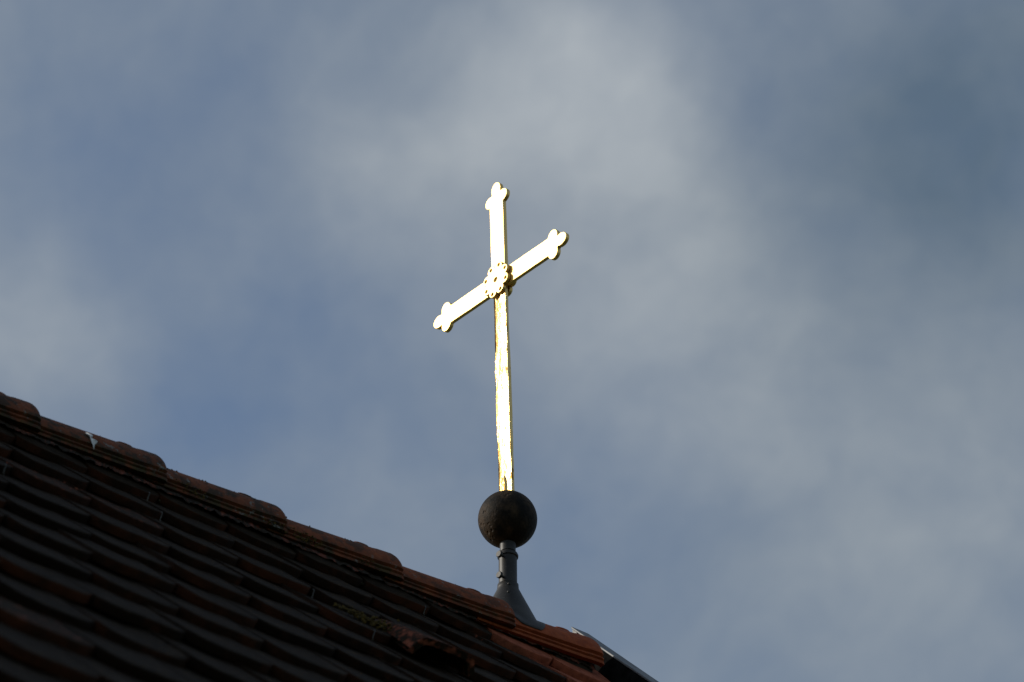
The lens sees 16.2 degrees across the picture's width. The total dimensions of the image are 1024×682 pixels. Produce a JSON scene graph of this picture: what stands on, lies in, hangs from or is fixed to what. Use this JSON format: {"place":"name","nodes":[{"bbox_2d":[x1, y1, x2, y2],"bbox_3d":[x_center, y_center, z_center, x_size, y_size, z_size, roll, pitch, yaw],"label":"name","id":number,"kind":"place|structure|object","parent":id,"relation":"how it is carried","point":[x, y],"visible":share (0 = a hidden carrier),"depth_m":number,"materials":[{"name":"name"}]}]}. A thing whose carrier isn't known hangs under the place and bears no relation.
{"place":"outdoors","nodes":[
{"label":"outdoors","id":0,"kind":"place"},
{"bbox_2d":[0,392,657,681],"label":"roof","id":1,"kind":"structure","parent":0,"point":[122,561],"depth_m":6.92,"materials":[{"name":"tile"}]},
{"bbox_2d":[434,182,568,629],"bbox_3d":[-0.012,0.153,8.530,0.138,1.296,0.504,25,-42,-32],"label":"roof cross","id":2,"kind":"object","parent":1,"relation":"on","point":[507,519],"visible":0.91,"depth_m":8.53,"materials":[{"name":"metal"}]},
{"bbox_2d":[0,0,1023,681],"label":"sky","id":3,"kind":"structure","parent":0,"point":[767,373],"materials":[{"name":"blue"}]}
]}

